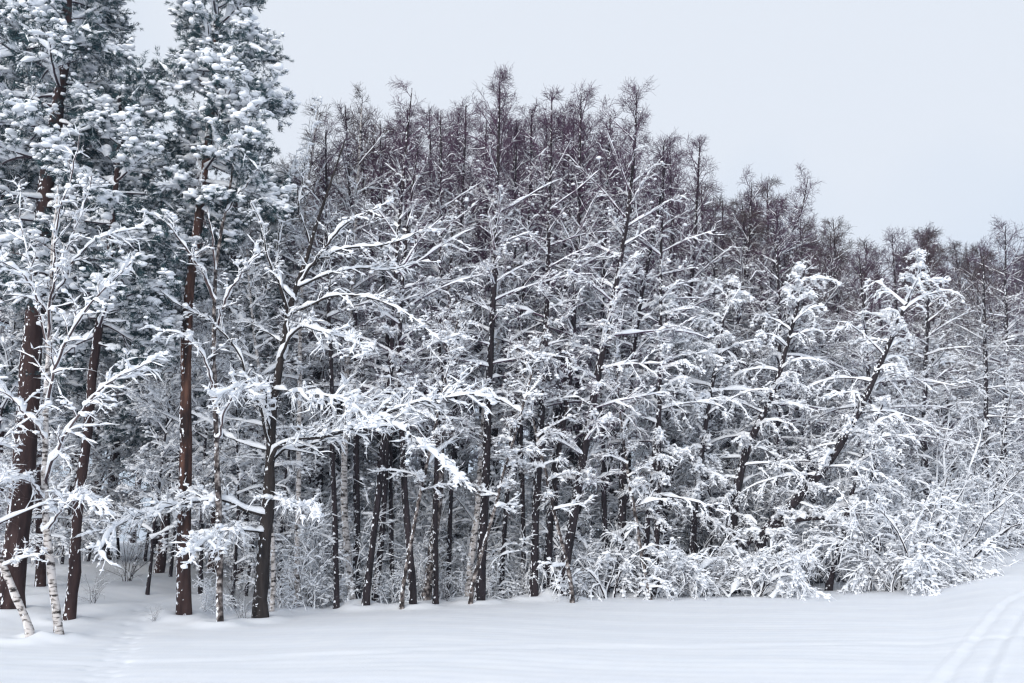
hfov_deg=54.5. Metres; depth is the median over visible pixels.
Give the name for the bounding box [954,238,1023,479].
alder tree
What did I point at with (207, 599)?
snowy shrub
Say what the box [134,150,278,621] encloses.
birch tree
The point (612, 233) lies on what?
alder tree
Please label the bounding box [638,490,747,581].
snowy shrub
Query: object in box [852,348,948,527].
snowy sapling
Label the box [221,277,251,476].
pine tree
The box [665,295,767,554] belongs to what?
snowy sapling
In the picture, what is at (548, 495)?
birch tree
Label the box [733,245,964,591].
laden tree
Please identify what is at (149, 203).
pine tree
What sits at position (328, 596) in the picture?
snowy shrub
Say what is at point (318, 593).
bare shrub
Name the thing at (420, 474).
birch tree
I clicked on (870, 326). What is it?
alder tree
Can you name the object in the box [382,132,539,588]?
alder tree
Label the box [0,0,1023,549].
sky
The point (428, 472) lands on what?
snowy shrub
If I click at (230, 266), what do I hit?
pine tree
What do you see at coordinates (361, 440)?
alder tree
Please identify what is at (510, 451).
birch tree
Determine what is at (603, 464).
alder tree
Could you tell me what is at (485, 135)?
alder tree
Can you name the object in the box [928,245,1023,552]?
alder tree
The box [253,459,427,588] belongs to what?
snowy shrub
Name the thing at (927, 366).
alder tree
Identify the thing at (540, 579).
snowy shrub
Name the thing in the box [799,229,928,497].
alder tree
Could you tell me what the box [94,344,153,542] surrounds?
pine tree
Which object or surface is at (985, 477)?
snowy shrub
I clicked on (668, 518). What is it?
snowy shrub
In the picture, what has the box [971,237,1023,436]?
alder tree
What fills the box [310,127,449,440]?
alder tree
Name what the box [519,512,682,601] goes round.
snowy bush
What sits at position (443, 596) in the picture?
bare shrub
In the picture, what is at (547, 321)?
alder tree
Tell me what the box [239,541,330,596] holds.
snowy shrub
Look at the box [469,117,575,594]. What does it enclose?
alder tree
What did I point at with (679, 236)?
alder tree
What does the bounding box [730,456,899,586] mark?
snowy shrub
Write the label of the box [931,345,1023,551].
many stemmed tree
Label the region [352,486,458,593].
snowy shrub
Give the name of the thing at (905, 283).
alder tree
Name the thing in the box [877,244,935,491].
alder tree
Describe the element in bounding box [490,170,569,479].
alder tree
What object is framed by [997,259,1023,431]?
alder tree
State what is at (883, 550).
snowy shrub
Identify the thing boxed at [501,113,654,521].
alder tree
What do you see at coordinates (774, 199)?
alder tree
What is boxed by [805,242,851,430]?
alder tree
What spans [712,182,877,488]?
alder tree
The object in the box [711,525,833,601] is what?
snowy bush
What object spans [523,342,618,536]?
snowy sapling
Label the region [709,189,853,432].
alder tree
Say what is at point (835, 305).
alder tree
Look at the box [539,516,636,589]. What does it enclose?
snowy shrub
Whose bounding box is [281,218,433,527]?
alder tree
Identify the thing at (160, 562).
pine tree
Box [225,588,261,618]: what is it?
bare shrub
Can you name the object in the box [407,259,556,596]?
birch tree
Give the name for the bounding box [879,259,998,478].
alder tree
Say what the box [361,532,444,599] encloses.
snowy shrub
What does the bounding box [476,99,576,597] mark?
alder tree
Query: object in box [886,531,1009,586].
snowy bush
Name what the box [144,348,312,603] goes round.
snowy sapling
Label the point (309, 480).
alder tree
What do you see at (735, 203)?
alder tree
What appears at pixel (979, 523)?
many stemmed tree
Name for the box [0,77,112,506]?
pine tree
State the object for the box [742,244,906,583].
alder tree
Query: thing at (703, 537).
snowy shrub
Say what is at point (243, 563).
snowy shrub
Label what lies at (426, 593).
birch tree
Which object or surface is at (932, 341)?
snowy sapling
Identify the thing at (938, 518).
snowy shrub
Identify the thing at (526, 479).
snowy shrub
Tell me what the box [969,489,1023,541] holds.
snowy shrub
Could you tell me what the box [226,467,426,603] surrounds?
snowy shrub
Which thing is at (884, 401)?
laden tree
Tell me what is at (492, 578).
snowy shrub
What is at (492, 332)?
alder tree
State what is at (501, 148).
alder tree
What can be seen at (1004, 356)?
alder tree
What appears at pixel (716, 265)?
alder tree
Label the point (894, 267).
alder tree
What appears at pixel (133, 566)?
bare shrub
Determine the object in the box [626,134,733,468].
alder tree
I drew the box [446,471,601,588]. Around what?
snowy shrub
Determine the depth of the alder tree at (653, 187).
51.04 m
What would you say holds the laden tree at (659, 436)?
on the snow field
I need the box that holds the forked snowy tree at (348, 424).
[67,93,500,617]
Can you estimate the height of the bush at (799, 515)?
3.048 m
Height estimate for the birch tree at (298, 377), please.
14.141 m
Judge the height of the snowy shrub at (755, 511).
6.964 m
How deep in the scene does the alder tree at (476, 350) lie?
32.42 m
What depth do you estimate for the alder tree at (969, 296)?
51.96 m
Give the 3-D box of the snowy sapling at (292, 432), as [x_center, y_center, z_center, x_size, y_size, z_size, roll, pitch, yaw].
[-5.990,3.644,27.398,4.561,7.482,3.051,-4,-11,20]
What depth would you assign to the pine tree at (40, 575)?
27.26 m
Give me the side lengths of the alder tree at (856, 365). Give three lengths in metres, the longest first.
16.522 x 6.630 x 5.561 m
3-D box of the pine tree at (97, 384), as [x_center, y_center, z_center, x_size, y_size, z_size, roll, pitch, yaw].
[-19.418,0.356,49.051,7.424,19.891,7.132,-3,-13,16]
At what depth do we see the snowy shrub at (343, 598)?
25.54 m
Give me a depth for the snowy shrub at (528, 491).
31.40 m
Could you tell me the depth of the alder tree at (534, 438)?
39.72 m
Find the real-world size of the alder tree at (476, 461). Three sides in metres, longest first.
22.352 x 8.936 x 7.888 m
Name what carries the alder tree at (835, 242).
on the snow field
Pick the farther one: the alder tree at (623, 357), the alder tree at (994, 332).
the alder tree at (994, 332)
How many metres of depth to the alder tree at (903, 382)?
48.98 m
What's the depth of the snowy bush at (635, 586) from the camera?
28.07 m
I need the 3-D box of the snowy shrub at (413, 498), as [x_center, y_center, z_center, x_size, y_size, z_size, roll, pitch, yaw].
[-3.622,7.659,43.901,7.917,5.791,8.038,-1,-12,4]
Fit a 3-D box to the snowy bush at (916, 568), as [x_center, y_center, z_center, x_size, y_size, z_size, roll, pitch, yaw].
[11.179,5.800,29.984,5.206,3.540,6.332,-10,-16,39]
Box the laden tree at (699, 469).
[619,271,779,585]
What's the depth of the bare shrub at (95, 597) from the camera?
23.73 m
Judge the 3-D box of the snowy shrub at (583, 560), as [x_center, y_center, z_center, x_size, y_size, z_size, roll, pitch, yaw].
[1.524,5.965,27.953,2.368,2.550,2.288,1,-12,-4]
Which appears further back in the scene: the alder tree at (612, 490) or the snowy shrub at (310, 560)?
the alder tree at (612, 490)
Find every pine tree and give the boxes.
[0,0,141,419]
[0,0,146,608]
[0,0,155,586]
[0,50,219,620]
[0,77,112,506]
[8,279,75,438]
[16,126,144,554]
[58,160,165,544]
[65,172,203,560]
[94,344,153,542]
[97,225,231,572]
[105,193,246,556]
[113,226,222,548]
[140,0,300,614]
[163,121,305,572]
[167,170,334,582]
[197,286,326,519]
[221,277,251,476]
[289,369,351,509]
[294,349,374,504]
[350,441,388,519]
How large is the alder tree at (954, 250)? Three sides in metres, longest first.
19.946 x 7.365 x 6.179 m
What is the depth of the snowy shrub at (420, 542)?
28.58 m
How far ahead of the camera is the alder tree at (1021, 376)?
48.47 m
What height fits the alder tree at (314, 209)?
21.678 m
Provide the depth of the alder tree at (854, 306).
41.30 m
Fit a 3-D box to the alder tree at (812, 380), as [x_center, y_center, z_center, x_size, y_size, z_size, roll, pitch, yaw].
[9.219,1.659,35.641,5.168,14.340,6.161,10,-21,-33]
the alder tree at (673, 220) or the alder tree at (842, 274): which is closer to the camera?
the alder tree at (673, 220)
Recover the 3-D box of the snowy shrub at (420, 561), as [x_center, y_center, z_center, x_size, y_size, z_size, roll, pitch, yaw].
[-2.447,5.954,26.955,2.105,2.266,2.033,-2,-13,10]
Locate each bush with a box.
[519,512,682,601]
[591,515,749,600]
[626,515,784,599]
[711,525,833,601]
[713,500,861,593]
[793,476,972,595]
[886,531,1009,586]
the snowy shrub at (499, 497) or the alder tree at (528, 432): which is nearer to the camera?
the snowy shrub at (499, 497)
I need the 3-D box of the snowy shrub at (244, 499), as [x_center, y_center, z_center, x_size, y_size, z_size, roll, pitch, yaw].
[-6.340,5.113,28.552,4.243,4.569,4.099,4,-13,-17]
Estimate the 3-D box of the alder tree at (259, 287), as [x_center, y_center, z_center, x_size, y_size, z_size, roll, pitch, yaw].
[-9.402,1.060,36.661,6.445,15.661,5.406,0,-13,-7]
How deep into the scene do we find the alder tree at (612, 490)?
37.74 m
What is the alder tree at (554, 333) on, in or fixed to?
on the snow field
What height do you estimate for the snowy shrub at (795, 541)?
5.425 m
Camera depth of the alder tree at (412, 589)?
26.59 m
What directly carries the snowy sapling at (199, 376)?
on the snow field
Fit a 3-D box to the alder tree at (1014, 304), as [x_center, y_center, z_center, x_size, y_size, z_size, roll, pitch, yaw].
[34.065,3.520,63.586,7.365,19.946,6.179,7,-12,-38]
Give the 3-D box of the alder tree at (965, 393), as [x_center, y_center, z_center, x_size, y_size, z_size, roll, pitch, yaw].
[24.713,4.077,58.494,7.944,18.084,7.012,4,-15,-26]
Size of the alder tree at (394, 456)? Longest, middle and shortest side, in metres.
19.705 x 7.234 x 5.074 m
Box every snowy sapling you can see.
[0,278,69,513]
[0,327,105,561]
[4,304,82,546]
[31,343,151,563]
[59,347,143,561]
[77,342,162,558]
[102,308,219,594]
[114,374,196,561]
[118,258,266,593]
[123,314,230,576]
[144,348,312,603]
[196,345,309,595]
[197,341,355,603]
[285,368,378,543]
[399,401,517,559]
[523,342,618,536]
[607,293,717,562]
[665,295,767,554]
[716,343,812,548]
[812,331,928,559]
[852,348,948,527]
[903,330,998,502]
[969,365,1023,519]
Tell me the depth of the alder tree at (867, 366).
34.87 m
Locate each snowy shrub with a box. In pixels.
[0,414,124,563]
[0,442,146,554]
[52,505,122,560]
[104,472,222,554]
[138,453,259,565]
[138,504,250,567]
[138,520,209,552]
[191,567,241,614]
[196,505,304,593]
[209,514,305,588]
[222,453,351,597]
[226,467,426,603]
[236,561,309,609]
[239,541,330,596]
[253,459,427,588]
[270,501,360,610]
[270,506,396,606]
[274,461,399,605]
[301,548,361,606]
[321,503,415,599]
[327,458,429,590]
[338,488,426,563]
[339,429,448,557]
[350,450,502,533]
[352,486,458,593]
[357,561,420,603]
[360,418,529,595]
[361,521,423,597]
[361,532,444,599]
[363,424,510,542]
[386,447,600,594]
[386,495,520,595]
[389,519,458,599]
[395,442,600,590]
[398,434,570,588]
[401,538,494,598]
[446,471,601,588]
[457,464,546,565]
[472,554,523,599]
[486,533,574,597]
[500,492,564,559]
[513,552,556,594]
[519,445,647,587]
[526,511,608,594]
[527,428,601,554]
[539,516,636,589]
[546,436,633,545]
[586,462,706,544]
[588,454,723,590]
[590,466,764,570]
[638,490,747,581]
[664,466,762,569]
[670,457,833,583]
[672,385,836,576]
[697,504,816,585]
[713,457,868,570]
[728,435,938,584]
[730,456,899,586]
[789,473,929,580]
[818,399,975,557]
[829,497,939,577]
[854,493,975,573]
[899,480,1005,563]
[902,449,1017,554]
[906,456,1023,555]
[920,456,1023,556]
[943,449,1023,549]
[969,429,1023,547]
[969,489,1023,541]
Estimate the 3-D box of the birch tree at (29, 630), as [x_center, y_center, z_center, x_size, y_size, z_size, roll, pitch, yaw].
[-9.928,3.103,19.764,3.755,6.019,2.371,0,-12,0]
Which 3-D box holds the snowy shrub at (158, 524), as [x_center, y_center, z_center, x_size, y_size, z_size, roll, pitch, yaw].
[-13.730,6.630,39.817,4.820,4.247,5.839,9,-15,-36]
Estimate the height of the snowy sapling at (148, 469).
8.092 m
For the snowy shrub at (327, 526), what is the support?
on the snow field
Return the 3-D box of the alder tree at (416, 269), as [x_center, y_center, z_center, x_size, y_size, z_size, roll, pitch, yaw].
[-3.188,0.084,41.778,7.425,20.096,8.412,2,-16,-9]
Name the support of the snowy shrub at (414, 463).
on the snow field
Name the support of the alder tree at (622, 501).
on the snow field
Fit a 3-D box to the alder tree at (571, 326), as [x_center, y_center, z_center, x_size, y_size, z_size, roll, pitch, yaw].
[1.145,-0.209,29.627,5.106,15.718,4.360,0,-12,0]
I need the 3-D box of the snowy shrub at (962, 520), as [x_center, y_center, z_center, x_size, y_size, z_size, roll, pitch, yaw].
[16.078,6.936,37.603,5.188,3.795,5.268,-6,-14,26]
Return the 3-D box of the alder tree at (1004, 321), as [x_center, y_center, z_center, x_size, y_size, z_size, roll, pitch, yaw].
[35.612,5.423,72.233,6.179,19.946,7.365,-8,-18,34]
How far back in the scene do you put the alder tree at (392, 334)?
27.04 m
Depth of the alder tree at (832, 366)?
41.23 m
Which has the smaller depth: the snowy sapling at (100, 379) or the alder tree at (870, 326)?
the snowy sapling at (100, 379)
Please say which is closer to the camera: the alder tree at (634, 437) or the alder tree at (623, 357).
the alder tree at (623, 357)
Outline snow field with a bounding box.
[0,540,1023,682]
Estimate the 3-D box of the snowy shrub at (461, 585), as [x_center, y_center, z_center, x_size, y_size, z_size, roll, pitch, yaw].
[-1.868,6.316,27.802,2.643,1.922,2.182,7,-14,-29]
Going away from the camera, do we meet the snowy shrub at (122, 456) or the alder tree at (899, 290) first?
the snowy shrub at (122, 456)
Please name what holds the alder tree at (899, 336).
on the snow field
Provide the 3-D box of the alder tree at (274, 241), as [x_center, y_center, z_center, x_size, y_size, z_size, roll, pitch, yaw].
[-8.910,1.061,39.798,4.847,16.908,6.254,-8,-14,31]
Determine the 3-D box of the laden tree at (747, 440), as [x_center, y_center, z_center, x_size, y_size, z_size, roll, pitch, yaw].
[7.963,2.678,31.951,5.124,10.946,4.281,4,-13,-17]
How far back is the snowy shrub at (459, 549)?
28.79 m
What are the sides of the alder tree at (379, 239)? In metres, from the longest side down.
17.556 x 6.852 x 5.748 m
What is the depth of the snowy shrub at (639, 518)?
35.58 m
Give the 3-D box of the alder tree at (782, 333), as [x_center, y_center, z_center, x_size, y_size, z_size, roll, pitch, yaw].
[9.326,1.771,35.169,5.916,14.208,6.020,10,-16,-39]
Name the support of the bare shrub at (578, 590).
on the snow field
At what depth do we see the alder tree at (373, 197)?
50.45 m
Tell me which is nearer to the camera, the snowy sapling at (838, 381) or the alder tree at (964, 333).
the snowy sapling at (838, 381)
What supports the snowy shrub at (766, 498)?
on the snow field
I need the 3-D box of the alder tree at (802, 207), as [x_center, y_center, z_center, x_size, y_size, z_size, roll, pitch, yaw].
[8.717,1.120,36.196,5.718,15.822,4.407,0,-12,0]
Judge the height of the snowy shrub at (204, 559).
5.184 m
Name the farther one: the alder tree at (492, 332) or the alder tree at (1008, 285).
the alder tree at (1008, 285)
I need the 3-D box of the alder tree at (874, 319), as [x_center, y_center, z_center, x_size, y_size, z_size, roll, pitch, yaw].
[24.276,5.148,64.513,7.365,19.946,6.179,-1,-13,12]
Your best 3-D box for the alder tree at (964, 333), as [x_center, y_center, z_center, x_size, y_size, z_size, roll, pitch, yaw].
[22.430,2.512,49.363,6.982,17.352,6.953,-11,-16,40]
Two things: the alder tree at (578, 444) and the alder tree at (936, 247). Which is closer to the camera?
the alder tree at (578, 444)
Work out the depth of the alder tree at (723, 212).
51.41 m
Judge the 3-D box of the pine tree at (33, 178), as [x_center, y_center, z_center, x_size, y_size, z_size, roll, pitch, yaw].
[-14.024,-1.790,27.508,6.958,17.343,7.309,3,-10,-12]
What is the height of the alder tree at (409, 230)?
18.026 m
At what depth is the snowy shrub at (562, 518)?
39.36 m
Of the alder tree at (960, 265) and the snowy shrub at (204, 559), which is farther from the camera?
the alder tree at (960, 265)
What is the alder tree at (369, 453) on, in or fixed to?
on the snow field
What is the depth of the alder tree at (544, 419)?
48.96 m
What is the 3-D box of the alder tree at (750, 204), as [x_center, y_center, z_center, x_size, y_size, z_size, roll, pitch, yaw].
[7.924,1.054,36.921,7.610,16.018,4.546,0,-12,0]
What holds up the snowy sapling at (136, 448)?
on the snow field
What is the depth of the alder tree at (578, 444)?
33.66 m
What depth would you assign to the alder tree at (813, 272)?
39.98 m
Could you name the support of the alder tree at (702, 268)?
on the snow field
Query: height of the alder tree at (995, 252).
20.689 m
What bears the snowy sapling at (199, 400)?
on the snow field
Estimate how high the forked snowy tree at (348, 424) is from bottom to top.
13.961 m
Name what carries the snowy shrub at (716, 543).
on the snow field
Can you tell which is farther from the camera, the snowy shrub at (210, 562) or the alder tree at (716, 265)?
the alder tree at (716, 265)
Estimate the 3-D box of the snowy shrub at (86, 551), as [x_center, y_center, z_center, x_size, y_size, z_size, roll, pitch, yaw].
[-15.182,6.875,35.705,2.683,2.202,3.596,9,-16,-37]
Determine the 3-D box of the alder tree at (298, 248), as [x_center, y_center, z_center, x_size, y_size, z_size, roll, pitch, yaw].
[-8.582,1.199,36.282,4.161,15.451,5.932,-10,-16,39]
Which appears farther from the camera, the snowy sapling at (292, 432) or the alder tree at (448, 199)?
the alder tree at (448, 199)
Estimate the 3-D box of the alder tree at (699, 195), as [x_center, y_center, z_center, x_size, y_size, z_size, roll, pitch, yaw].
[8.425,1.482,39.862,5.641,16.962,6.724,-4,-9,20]
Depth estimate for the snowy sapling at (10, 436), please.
36.82 m
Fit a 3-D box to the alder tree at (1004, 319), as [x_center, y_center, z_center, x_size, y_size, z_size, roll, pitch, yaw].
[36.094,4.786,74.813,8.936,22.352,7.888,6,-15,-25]
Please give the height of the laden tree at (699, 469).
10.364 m
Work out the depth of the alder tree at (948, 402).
53.66 m
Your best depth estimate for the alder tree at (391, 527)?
28.55 m
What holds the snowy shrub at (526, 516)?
on the snow field
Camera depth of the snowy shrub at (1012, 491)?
51.98 m
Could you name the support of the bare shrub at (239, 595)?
on the snow field
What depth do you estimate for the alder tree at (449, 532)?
29.53 m
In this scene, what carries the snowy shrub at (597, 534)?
on the snow field
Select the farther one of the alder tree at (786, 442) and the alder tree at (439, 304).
the alder tree at (786, 442)
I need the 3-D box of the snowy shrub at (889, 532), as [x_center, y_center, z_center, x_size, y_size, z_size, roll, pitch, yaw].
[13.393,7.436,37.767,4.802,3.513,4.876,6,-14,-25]
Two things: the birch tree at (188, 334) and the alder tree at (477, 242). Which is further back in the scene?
the alder tree at (477, 242)
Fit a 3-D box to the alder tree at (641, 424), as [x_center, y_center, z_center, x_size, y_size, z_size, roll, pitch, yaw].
[5.049,0.241,33.035,6.856,16.354,6.753,-3,-13,15]
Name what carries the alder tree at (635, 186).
on the snow field
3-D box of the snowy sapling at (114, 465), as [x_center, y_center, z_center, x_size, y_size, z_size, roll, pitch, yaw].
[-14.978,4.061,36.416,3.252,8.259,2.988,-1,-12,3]
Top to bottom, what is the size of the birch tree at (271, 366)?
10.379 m
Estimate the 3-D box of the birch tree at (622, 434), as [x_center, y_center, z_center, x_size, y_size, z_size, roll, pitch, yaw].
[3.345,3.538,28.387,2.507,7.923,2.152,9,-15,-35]
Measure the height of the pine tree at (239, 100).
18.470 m
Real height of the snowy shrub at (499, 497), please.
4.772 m
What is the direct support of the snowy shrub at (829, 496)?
on the snow field
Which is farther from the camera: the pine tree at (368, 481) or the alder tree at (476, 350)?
the pine tree at (368, 481)
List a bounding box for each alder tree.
[218,177,330,515]
[219,157,395,593]
[219,180,325,473]
[244,160,313,519]
[245,155,422,567]
[251,113,404,608]
[274,100,426,598]
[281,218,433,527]
[284,155,370,549]
[288,178,344,288]
[289,116,441,538]
[291,102,436,561]
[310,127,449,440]
[310,191,410,475]
[311,144,504,603]
[315,143,427,449]
[322,78,484,605]
[327,119,428,507]
[330,108,451,601]
[334,106,471,601]
[358,119,456,522]
[374,125,492,512]
[375,105,525,581]
[379,152,512,585]
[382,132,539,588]
[397,107,494,603]
[398,64,608,600]
[404,97,601,590]
[404,100,507,597]
[405,109,561,412]
[405,243,430,477]
[406,324,478,477]
[409,118,481,504]
[415,205,530,509]
[447,83,637,596]
[450,107,561,499]
[452,129,583,554]
[453,117,542,528]
[458,135,523,465]
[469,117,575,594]
[472,107,598,531]
[475,78,626,588]
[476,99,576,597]
[482,109,649,458]
[484,102,637,565]
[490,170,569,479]
[494,76,724,595]
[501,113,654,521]
[501,119,655,574]
[501,250,565,477]
[502,203,593,513]
[503,99,611,590]
[504,229,569,478]
[508,112,649,521]
[529,194,673,588]
[533,122,681,587]
[540,104,647,591]
[546,129,766,558]
[560,147,715,592]
[580,149,697,475]
[593,145,656,444]
[597,131,758,590]
[601,127,731,596]
[610,148,725,478]
[624,182,689,477]
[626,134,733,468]
[631,298,690,489]
[635,166,835,539]
[635,167,700,445]
[635,197,758,550]
[644,191,717,444]
[662,179,781,451]
[667,197,818,550]
[681,192,772,459]
[685,160,827,538]
[687,224,747,473]
[706,204,839,510]
[707,198,878,583]
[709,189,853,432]
[710,196,880,569]
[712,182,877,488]
[731,174,847,474]
[735,252,825,485]
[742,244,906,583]
[751,216,910,484]
[771,216,898,479]
[780,213,934,493]
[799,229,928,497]
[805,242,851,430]
[808,252,910,499]
[812,238,954,494]
[816,290,888,480]
[817,234,907,441]
[819,242,977,555]
[841,227,966,491]
[843,263,917,453]
[845,246,915,494]
[849,277,913,482]
[851,230,995,520]
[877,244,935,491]
[877,266,923,497]
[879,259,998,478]
[883,242,959,474]
[887,253,944,516]
[891,222,1023,475]
[894,225,997,486]
[901,255,1019,492]
[910,227,964,332]
[911,214,1023,548]
[911,266,980,470]
[914,238,1012,548]
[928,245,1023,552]
[939,260,1023,550]
[941,243,1022,547]
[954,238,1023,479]
[955,233,1023,484]
[961,251,1023,453]
[964,264,1017,528]
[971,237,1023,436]
[991,258,1019,342]
[993,284,1012,461]
[996,286,1023,547]
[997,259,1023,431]
[1002,252,1023,437]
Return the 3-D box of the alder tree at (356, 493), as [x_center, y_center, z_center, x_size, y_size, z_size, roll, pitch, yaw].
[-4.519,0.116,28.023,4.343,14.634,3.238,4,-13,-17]
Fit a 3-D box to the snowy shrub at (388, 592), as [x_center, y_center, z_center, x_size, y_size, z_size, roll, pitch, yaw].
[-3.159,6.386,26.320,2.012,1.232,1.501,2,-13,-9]
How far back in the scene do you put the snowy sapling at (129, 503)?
37.21 m
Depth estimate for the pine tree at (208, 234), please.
40.30 m
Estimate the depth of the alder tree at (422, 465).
34.32 m
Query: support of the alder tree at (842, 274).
on the snow field
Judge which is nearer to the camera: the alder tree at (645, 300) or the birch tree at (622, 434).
the birch tree at (622, 434)
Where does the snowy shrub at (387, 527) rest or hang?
on the snow field
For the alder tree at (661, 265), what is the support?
on the snow field
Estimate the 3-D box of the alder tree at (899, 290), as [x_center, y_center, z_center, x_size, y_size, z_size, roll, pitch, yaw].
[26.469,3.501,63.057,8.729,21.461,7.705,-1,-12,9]
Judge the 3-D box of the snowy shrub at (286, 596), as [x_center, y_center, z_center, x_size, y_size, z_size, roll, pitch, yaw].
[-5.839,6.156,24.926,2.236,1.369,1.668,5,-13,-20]
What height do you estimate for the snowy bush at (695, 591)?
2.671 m
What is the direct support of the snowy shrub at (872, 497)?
on the snow field
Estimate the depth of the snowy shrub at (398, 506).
30.23 m
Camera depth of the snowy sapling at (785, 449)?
34.62 m
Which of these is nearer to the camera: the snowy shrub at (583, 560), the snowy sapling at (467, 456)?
the snowy shrub at (583, 560)
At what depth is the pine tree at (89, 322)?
38.65 m
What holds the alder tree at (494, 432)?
on the snow field
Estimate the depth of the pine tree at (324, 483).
35.83 m
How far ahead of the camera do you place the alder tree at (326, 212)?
26.58 m
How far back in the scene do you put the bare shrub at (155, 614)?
21.81 m
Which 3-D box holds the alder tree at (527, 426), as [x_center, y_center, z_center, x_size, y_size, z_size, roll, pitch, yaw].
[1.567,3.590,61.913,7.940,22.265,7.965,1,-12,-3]
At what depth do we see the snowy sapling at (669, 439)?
33.78 m
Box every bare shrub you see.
[77,572,109,602]
[98,521,176,580]
[148,605,166,621]
[203,563,251,608]
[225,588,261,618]
[301,572,332,607]
[439,571,463,600]
[566,575,597,601]
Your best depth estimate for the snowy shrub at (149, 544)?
42.47 m
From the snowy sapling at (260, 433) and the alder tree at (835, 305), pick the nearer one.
the snowy sapling at (260, 433)
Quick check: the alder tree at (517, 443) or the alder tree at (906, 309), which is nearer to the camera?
the alder tree at (517, 443)
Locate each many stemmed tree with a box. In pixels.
[893,392,1023,565]
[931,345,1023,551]
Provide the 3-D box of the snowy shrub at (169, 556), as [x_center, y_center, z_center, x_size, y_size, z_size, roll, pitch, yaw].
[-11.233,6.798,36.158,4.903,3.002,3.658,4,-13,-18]
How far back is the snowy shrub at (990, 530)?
39.21 m
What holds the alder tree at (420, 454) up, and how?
on the snow field
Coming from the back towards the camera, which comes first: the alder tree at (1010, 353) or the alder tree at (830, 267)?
the alder tree at (1010, 353)
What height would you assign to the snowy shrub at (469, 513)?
4.851 m
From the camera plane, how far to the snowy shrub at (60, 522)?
33.36 m
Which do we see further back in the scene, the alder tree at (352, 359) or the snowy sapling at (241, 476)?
the alder tree at (352, 359)
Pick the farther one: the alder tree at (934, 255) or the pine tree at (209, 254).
the alder tree at (934, 255)
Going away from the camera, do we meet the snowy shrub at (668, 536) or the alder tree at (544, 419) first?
the snowy shrub at (668, 536)
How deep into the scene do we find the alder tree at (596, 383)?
28.82 m
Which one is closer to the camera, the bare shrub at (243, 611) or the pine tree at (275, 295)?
the bare shrub at (243, 611)
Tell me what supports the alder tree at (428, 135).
on the snow field
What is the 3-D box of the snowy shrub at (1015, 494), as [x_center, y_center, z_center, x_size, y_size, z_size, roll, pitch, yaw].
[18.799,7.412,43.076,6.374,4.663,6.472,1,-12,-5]
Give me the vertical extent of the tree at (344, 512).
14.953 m
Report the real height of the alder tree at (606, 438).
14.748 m
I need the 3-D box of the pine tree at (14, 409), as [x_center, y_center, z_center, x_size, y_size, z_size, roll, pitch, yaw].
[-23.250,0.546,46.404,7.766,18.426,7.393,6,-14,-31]
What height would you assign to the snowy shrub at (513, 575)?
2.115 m
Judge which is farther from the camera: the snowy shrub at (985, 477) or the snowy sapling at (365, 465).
the snowy shrub at (985, 477)
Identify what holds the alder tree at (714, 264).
on the snow field
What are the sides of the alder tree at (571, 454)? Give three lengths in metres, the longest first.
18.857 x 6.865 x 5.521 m
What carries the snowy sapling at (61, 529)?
on the snow field
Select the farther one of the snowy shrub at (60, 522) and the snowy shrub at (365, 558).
the snowy shrub at (60, 522)
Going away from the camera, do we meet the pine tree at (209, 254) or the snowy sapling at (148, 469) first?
the snowy sapling at (148, 469)
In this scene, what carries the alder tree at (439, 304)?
on the snow field
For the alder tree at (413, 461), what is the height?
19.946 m
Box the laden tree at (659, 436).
[585,292,734,595]
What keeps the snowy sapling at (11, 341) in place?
on the snow field
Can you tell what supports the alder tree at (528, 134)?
on the snow field
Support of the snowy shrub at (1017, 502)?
on the snow field
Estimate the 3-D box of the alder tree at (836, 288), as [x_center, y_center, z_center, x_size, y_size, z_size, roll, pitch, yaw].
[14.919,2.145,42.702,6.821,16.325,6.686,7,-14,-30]
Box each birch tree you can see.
[0,121,178,634]
[0,413,117,637]
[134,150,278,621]
[195,224,322,611]
[243,99,372,607]
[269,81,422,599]
[358,188,501,599]
[366,296,482,608]
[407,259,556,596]
[468,326,554,603]
[493,339,599,602]
[583,336,683,599]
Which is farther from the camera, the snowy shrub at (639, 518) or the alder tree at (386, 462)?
the snowy shrub at (639, 518)
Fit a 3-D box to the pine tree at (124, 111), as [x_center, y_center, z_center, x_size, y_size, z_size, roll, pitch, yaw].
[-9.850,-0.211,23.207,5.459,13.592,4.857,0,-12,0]
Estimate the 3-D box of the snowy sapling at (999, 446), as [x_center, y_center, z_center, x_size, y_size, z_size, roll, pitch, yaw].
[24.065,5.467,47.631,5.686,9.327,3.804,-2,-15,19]
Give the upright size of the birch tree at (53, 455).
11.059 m
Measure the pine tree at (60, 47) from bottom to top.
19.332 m
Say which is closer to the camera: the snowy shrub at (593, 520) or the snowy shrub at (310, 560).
the snowy shrub at (310, 560)
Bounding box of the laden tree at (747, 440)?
[671,261,843,552]
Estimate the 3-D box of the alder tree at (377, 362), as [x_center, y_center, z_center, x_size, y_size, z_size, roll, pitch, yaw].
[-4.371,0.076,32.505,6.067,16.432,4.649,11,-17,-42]
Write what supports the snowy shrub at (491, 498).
on the snow field

